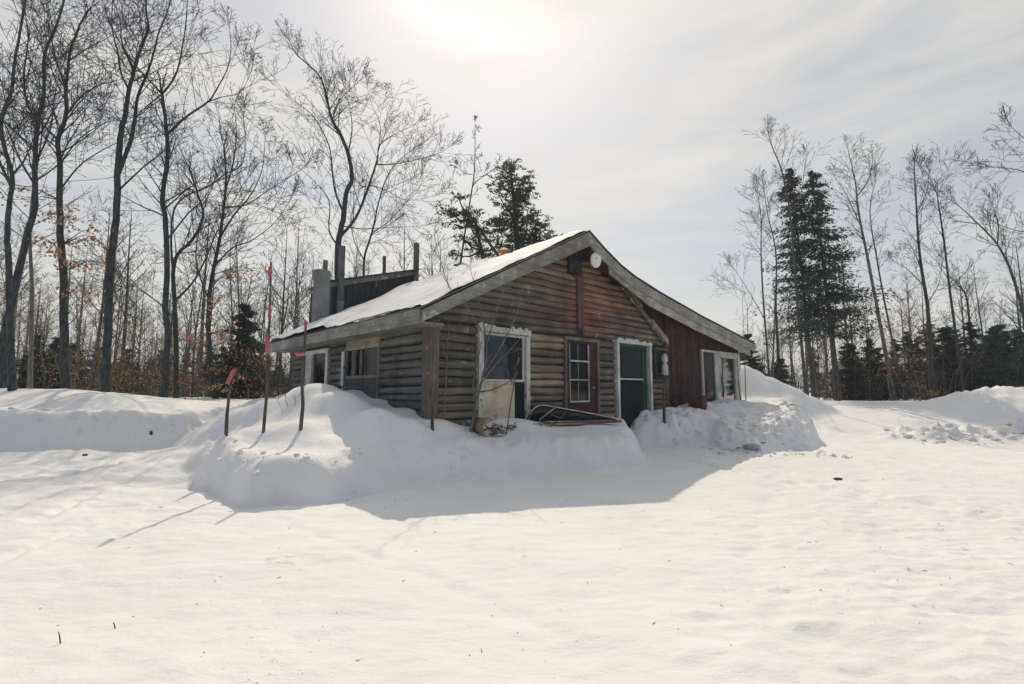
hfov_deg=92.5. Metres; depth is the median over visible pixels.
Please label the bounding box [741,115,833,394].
maple tree
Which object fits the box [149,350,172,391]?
young spruce
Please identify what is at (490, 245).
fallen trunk
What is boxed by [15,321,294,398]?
undergrowth
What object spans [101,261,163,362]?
young maple
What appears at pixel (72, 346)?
young spruce
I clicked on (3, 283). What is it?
young maple
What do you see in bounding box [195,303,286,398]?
young spruce
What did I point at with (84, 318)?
young maple
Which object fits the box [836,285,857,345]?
young maple
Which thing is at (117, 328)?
young maple
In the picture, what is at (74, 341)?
young maple
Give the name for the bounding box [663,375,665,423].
broken post
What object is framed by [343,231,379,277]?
young maple
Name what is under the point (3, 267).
young maple
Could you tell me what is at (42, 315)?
young maple
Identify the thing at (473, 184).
dead tree
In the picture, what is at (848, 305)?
young maple
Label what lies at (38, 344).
young spruce
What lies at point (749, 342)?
birch sapling
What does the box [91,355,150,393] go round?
beech sapling
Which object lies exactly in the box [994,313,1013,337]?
young maple
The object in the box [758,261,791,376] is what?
young maple
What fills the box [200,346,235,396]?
young spruce
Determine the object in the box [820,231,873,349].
young maple
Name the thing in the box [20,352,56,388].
young spruce
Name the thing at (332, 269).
young maple
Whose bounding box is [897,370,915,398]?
young spruce
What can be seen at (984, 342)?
young spruce
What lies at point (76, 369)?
beech sapling
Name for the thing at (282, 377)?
young spruce
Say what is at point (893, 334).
young maple
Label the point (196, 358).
beech sapling
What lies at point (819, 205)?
spruce tree
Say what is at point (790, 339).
young maple
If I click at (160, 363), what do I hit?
beech sapling
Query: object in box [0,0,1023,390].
sky
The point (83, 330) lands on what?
young maple
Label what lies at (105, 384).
maple tree
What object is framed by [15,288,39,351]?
young maple
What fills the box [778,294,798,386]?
young maple
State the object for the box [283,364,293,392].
young spruce
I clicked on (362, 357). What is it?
side window
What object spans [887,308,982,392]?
beech sapling
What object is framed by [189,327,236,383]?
beech sapling
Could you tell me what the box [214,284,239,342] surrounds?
young maple
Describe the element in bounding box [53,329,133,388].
beech sapling
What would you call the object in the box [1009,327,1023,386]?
young spruce
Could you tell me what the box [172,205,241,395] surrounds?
young maple
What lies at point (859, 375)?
young spruce
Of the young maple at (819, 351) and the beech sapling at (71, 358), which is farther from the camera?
the young maple at (819, 351)
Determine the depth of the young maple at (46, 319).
28.10 m
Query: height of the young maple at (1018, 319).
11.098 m
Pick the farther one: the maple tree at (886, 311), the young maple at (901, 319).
the young maple at (901, 319)
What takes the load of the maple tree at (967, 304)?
on the snow ground
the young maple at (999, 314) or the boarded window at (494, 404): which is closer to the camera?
the boarded window at (494, 404)
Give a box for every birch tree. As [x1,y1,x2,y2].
[0,61,111,388]
[817,131,896,400]
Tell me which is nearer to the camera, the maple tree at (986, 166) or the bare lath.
the bare lath
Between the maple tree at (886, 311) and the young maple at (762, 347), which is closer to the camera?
the maple tree at (886, 311)
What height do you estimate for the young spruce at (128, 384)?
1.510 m
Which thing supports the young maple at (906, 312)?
on the snow ground
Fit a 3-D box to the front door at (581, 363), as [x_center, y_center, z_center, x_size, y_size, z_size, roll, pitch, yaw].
[1.590,1.043,11.107,1.260,2.280,0.150,5,-8,-42]
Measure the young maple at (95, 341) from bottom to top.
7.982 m
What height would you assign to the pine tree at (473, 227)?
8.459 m
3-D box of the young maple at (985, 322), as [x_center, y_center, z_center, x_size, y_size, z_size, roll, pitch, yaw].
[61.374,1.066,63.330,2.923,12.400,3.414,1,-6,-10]
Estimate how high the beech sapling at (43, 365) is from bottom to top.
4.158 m
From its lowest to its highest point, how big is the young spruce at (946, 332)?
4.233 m
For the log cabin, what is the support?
on the snow ground
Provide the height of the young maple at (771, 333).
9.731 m
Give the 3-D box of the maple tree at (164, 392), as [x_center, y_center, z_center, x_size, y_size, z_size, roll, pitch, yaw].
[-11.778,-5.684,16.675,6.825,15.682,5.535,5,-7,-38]
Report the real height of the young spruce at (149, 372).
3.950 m
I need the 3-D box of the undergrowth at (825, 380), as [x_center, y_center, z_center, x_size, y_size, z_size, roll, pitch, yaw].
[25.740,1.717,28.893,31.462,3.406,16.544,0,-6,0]
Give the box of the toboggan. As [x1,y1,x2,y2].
[473,417,505,436]
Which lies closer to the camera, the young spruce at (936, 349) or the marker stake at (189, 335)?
the marker stake at (189, 335)
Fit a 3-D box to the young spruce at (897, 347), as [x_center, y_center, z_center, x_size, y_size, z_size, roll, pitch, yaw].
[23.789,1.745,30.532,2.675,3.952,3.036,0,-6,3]
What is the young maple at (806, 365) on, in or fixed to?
on the snow ground
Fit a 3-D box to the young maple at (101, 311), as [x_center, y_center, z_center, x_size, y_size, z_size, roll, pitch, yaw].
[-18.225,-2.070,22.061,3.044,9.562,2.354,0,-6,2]
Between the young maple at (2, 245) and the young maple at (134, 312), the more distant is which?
the young maple at (134, 312)
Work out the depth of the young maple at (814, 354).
36.21 m
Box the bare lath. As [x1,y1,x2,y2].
[544,422,582,424]
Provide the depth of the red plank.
10.13 m
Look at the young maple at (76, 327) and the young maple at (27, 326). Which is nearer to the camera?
the young maple at (27, 326)
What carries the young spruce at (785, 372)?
on the snow ground
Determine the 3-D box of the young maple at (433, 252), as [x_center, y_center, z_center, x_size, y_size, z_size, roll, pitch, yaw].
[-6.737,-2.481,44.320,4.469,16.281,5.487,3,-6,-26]
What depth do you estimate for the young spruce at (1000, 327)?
27.73 m
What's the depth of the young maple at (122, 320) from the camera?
67.74 m
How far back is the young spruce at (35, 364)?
20.72 m
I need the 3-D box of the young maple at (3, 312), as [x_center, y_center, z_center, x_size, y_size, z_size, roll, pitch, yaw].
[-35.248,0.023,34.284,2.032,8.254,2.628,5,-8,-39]
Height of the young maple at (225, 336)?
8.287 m
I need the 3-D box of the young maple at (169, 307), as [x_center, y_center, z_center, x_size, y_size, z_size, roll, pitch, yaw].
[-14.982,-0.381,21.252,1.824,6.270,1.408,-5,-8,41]
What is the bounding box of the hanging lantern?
[661,350,667,374]
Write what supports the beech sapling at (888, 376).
on the snow ground
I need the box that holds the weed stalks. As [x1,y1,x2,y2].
[270,373,305,411]
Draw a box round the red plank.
[544,420,621,423]
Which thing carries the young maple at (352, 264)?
on the snow ground
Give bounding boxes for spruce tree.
[750,170,909,400]
[762,168,876,397]
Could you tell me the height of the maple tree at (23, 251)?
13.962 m
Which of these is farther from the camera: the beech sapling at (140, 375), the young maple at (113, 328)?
the young maple at (113, 328)
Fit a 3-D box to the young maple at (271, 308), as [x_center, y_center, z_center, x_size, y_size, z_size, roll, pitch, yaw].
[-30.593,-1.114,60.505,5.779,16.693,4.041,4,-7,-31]
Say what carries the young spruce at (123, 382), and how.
on the snow ground
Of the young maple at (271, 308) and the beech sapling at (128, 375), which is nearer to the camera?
the beech sapling at (128, 375)
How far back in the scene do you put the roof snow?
10.83 m
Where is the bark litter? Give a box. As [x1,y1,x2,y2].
[57,442,1009,654]
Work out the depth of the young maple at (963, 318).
28.53 m
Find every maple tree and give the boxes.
[0,0,115,390]
[0,0,122,387]
[27,0,199,391]
[45,0,292,397]
[107,87,265,397]
[255,13,480,278]
[324,127,439,275]
[701,167,787,376]
[740,169,794,375]
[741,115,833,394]
[846,155,905,399]
[876,142,990,398]
[901,139,989,391]
[918,172,1023,323]
[934,265,983,380]
[952,102,1023,252]
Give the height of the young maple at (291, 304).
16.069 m
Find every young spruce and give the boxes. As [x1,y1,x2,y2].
[16,354,34,388]
[19,335,50,385]
[19,358,38,388]
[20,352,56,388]
[33,336,83,389]
[69,343,96,388]
[70,351,89,389]
[83,347,101,390]
[111,348,148,394]
[111,372,117,390]
[115,371,132,393]
[120,372,137,394]
[131,363,148,395]
[141,358,157,395]
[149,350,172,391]
[168,353,196,396]
[189,344,217,394]
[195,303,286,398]
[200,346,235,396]
[228,338,269,397]
[242,340,271,397]
[270,365,289,392]
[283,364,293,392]
[739,334,767,375]
[770,358,796,387]
[774,373,783,382]
[798,348,829,392]
[809,361,825,396]
[822,343,891,400]
[823,371,833,398]
[841,354,873,399]
[859,337,906,399]
[864,347,909,399]
[876,362,902,399]
[888,339,911,394]
[892,331,925,396]
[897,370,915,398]
[903,338,942,395]
[906,325,997,399]
[914,338,946,398]
[915,323,946,397]
[944,322,1002,388]
[959,328,1023,391]
[979,335,999,352]
[981,324,1012,366]
[996,331,1023,386]
[1008,320,1023,372]
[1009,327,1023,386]
[1012,340,1023,386]
[1013,348,1023,383]
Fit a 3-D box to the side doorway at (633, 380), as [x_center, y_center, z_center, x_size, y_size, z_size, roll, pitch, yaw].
[3.106,1.152,12.476,1.570,2.340,0.155,5,-8,-42]
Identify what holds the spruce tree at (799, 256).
on the snow ground
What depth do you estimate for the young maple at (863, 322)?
47.99 m
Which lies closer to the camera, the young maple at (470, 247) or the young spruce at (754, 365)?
the young spruce at (754, 365)
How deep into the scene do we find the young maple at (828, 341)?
34.43 m
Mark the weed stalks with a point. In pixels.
(284, 391)
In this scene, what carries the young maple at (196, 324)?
on the snow ground
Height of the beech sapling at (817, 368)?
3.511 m
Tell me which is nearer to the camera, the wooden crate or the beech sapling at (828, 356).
the wooden crate
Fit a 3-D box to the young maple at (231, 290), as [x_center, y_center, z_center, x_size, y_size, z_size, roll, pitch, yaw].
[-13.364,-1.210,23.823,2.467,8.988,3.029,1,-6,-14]
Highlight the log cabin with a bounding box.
[270,230,755,427]
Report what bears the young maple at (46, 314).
on the snow ground
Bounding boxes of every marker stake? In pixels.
[185,333,191,398]
[224,369,235,435]
[262,262,271,432]
[296,320,306,430]
[426,345,433,430]
[506,354,519,434]
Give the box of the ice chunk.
[743,443,760,448]
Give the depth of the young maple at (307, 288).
38.21 m
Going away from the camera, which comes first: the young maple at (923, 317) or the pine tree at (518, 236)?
the pine tree at (518, 236)
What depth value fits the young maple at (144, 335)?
51.00 m
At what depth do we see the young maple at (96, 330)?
44.71 m
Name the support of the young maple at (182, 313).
on the snow ground
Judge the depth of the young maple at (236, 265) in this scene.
33.69 m
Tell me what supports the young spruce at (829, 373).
on the snow ground
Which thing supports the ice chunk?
on the snow ground
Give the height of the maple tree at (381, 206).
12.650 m
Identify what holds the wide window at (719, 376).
in the log cabin
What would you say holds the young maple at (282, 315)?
on the snow ground
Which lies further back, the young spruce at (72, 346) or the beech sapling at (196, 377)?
the young spruce at (72, 346)
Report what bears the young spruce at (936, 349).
on the snow ground
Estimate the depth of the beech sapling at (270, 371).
21.32 m
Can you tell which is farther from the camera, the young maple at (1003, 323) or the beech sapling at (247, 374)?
the young maple at (1003, 323)
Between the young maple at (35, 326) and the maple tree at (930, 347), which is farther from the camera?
the young maple at (35, 326)
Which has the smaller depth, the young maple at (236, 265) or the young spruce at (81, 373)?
the young spruce at (81, 373)
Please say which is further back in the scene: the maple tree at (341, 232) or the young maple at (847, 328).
the young maple at (847, 328)
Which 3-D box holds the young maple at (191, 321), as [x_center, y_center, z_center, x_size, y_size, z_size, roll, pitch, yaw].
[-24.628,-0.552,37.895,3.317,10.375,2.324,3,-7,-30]
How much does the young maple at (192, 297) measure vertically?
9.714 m
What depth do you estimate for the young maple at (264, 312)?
32.48 m
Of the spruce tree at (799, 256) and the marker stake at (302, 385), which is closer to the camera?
the marker stake at (302, 385)
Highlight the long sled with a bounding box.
[527,405,616,421]
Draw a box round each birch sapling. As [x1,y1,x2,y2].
[432,224,525,432]
[432,277,474,419]
[737,351,741,400]
[739,283,754,399]
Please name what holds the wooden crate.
on the snow ground
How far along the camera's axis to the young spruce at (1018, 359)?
24.37 m
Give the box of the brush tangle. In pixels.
[483,420,556,433]
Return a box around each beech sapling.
[14,287,99,388]
[22,339,91,384]
[37,344,111,389]
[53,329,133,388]
[79,339,159,393]
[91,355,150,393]
[93,300,198,394]
[127,340,203,395]
[133,348,196,396]
[151,323,234,396]
[152,331,205,391]
[179,352,219,397]
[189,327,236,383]
[203,334,252,385]
[216,347,270,399]
[247,354,286,395]
[250,353,281,395]
[770,341,845,398]
[812,338,857,390]
[846,304,929,400]
[880,346,962,400]
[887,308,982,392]
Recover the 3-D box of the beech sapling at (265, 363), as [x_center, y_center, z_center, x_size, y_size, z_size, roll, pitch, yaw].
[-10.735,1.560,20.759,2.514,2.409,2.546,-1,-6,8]
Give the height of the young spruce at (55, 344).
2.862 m
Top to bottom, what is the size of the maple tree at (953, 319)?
12.933 m
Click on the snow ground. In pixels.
(520, 535)
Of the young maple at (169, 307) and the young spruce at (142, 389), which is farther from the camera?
the young spruce at (142, 389)
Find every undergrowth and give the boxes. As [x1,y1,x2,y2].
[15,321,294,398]
[743,336,1023,400]
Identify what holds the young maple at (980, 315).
on the snow ground
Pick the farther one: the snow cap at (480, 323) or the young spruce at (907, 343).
the young spruce at (907, 343)
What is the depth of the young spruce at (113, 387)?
24.09 m
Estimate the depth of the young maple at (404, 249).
27.97 m
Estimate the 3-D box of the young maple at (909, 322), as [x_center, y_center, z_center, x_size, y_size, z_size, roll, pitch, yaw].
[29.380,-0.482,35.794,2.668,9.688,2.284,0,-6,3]
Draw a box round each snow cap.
[478,322,527,329]
[617,337,650,342]
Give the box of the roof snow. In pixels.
[271,230,584,341]
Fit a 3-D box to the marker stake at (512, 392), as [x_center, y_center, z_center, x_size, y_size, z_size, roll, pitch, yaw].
[0.005,1.004,8.878,0.283,1.618,0.052,0,-6,0]
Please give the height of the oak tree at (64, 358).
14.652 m
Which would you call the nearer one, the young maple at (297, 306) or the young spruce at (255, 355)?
the young spruce at (255, 355)
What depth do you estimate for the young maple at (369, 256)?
29.41 m
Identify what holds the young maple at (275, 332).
on the snow ground
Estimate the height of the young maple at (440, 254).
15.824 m
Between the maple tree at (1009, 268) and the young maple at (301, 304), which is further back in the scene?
the young maple at (301, 304)
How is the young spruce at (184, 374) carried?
on the snow ground
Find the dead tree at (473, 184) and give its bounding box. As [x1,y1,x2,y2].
[449,115,508,264]
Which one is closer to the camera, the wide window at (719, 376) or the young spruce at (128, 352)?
the wide window at (719, 376)
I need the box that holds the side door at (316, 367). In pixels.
[305,348,330,384]
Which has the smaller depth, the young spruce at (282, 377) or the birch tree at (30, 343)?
the birch tree at (30, 343)
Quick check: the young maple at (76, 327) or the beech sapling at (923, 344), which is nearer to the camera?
the beech sapling at (923, 344)
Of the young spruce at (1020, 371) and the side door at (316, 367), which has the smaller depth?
the side door at (316, 367)
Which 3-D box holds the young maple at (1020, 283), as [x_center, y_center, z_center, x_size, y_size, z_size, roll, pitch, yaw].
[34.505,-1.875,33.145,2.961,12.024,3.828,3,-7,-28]
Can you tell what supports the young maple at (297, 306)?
on the snow ground
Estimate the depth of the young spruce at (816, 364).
36.41 m
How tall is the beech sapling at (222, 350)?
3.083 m
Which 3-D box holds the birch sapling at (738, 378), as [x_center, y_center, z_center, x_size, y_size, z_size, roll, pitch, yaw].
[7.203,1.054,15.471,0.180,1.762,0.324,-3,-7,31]
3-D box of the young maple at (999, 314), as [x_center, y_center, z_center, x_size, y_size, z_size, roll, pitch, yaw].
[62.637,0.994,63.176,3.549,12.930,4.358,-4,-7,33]
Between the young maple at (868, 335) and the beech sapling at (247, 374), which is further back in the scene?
the young maple at (868, 335)
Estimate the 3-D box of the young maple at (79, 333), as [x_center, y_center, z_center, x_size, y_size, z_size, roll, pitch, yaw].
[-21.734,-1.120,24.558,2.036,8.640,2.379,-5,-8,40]
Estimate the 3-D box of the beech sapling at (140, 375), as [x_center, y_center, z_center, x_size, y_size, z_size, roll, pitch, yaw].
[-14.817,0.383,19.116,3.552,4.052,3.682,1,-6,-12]
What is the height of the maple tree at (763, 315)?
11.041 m
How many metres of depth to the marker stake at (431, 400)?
8.02 m
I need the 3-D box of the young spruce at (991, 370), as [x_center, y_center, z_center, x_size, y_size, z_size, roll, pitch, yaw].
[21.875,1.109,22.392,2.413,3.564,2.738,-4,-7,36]
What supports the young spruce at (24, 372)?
on the snow ground
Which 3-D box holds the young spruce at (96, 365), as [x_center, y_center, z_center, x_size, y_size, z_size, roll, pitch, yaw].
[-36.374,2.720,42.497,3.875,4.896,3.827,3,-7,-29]
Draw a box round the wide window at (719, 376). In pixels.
[700,349,740,401]
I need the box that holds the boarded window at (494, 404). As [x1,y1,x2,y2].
[474,325,530,423]
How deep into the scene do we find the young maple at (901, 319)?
45.66 m
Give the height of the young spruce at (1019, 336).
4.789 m
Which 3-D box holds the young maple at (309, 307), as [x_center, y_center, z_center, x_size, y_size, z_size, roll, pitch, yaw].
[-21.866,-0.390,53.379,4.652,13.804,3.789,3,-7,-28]
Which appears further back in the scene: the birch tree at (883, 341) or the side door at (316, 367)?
the birch tree at (883, 341)
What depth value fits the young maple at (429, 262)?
37.77 m
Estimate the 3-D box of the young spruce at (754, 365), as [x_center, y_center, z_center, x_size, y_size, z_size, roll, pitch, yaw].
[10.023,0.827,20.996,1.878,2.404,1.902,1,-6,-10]
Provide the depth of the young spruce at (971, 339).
24.70 m
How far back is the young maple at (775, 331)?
35.37 m
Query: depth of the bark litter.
3.55 m
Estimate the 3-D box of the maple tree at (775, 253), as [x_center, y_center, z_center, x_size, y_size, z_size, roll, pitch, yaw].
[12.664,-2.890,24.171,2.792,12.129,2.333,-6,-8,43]
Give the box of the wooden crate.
[687,395,706,409]
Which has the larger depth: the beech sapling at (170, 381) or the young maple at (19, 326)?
the young maple at (19, 326)
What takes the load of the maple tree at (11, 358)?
on the snow ground
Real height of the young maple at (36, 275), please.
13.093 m
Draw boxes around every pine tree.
[434,190,508,365]
[482,158,563,252]
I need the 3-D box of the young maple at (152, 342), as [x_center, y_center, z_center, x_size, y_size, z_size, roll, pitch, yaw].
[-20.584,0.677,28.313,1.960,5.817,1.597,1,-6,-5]
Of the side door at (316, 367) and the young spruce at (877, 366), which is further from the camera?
the young spruce at (877, 366)
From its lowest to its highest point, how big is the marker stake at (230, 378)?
1.147 m
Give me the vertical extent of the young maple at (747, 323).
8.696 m
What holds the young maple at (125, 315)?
on the snow ground
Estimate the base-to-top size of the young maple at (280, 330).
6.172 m
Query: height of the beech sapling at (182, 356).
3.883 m
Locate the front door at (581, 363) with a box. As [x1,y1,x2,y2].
[560,336,600,414]
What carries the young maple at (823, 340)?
on the snow ground
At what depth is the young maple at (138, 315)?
32.33 m
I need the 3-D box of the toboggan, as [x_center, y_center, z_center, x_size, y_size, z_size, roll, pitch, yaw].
[-0.032,1.555,9.102,1.516,0.331,0.380,5,-7,-38]
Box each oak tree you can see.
[0,0,191,388]
[135,71,322,398]
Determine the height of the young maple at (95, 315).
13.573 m
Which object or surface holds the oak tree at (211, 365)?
on the snow ground
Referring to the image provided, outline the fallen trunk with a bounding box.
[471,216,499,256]
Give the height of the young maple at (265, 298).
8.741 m
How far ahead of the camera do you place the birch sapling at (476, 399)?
8.65 m
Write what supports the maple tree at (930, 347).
on the snow ground
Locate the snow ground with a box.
[0,365,1023,683]
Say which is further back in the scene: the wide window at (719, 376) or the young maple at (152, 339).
the young maple at (152, 339)
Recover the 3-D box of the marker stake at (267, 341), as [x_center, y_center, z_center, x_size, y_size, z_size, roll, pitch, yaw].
[-3.735,0.129,7.497,0.100,2.772,0.067,0,-6,0]
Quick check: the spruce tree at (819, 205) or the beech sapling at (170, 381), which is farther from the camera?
the spruce tree at (819, 205)
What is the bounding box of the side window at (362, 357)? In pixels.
[343,336,382,398]
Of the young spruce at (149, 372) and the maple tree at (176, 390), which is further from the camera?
the young spruce at (149, 372)
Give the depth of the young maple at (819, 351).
43.65 m
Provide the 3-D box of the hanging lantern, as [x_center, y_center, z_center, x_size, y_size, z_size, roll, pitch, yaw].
[4.137,0.550,13.299,0.177,0.706,0.206,1,-6,-5]
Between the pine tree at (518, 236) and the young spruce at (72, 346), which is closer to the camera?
the pine tree at (518, 236)
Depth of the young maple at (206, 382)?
22.62 m
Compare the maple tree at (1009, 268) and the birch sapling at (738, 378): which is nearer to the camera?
the birch sapling at (738, 378)
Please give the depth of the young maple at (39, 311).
48.93 m
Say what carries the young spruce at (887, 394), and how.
on the snow ground
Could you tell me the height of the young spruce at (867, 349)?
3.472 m
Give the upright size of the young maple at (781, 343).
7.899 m
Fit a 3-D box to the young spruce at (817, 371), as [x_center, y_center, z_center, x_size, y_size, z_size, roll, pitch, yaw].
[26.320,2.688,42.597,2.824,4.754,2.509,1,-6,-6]
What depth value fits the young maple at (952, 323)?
44.65 m
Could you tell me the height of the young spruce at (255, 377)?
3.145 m
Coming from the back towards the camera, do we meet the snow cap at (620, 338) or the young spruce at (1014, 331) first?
the young spruce at (1014, 331)
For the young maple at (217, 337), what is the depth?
49.50 m
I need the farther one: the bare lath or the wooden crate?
the wooden crate
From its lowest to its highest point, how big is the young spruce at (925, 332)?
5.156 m
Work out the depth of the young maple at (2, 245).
36.21 m
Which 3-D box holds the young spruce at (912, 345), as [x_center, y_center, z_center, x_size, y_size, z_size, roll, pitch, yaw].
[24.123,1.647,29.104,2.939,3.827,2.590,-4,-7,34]
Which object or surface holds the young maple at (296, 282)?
on the snow ground
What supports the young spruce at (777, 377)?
on the snow ground
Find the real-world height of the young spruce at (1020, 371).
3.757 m
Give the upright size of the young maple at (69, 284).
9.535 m
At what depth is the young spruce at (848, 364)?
24.35 m
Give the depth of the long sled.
10.06 m
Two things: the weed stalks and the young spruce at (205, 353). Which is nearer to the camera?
the weed stalks
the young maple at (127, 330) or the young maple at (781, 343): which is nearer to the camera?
the young maple at (781, 343)
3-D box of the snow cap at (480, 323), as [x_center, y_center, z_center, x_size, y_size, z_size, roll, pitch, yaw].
[-0.159,-0.308,9.627,1.307,0.063,0.078,5,-8,-42]
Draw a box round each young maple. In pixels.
[0,213,52,330]
[0,215,25,308]
[0,217,45,333]
[0,219,13,296]
[0,292,22,340]
[3,258,58,377]
[15,285,36,361]
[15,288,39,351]
[16,271,55,350]
[20,280,57,355]
[24,288,58,351]
[25,291,70,347]
[34,283,58,341]
[41,228,102,323]
[50,240,102,386]
[57,190,146,390]
[69,279,100,362]
[70,277,102,360]
[70,304,96,355]
[73,312,97,367]
[81,298,115,387]
[84,293,116,388]
[86,209,154,351]
[87,294,122,343]
[92,265,139,374]
[96,189,163,389]
[98,265,141,355]
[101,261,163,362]
[115,309,139,348]
[117,274,152,347]
[120,271,160,361]
[130,303,171,392]
[131,307,159,364]
[141,312,163,357]
[146,266,188,333]
[155,250,213,395]
[158,278,195,345]
[160,227,221,396]
[170,268,218,353]
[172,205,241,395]
[189,241,243,396]
[211,227,261,386]
[211,318,226,354]
[214,214,265,340]
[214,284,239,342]
[215,302,237,372]
[242,250,280,351]
[250,271,280,357]
[253,214,307,395]
[253,272,286,359]
[256,275,294,363]
[265,296,296,396]
[274,247,312,360]
[277,277,306,329]
[278,215,322,373]
[284,280,305,330]
[286,243,325,323]
[300,280,310,326]
[316,238,352,279]
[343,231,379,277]
[345,250,371,276]
[352,239,381,274]
[387,209,430,276]
[419,227,451,280]
[421,247,445,277]
[430,232,457,271]
[457,224,484,262]
[736,292,761,364]
[756,325,774,371]
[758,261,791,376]
[758,296,788,366]
[761,307,792,357]
[772,322,787,378]
[777,296,804,387]
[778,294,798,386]
[785,283,815,390]
[798,293,822,395]
[803,289,843,382]
[804,335,828,370]
[812,295,840,395]
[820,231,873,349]
[831,241,876,355]
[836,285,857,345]
[847,281,876,346]
[852,287,885,376]
[876,307,905,355]
[882,291,919,380]
[888,261,933,356]
[892,270,925,351]
[901,263,949,357]
[935,260,978,382]
[940,309,966,342]
[956,250,993,341]
[971,304,1006,342]
[980,233,1023,327]
[985,300,1011,342]
[988,252,1023,361]
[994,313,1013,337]
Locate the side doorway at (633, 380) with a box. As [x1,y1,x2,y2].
[612,339,652,427]
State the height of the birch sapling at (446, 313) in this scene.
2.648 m
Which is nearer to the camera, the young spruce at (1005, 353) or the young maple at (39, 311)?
the young spruce at (1005, 353)
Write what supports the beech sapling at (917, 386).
on the snow ground

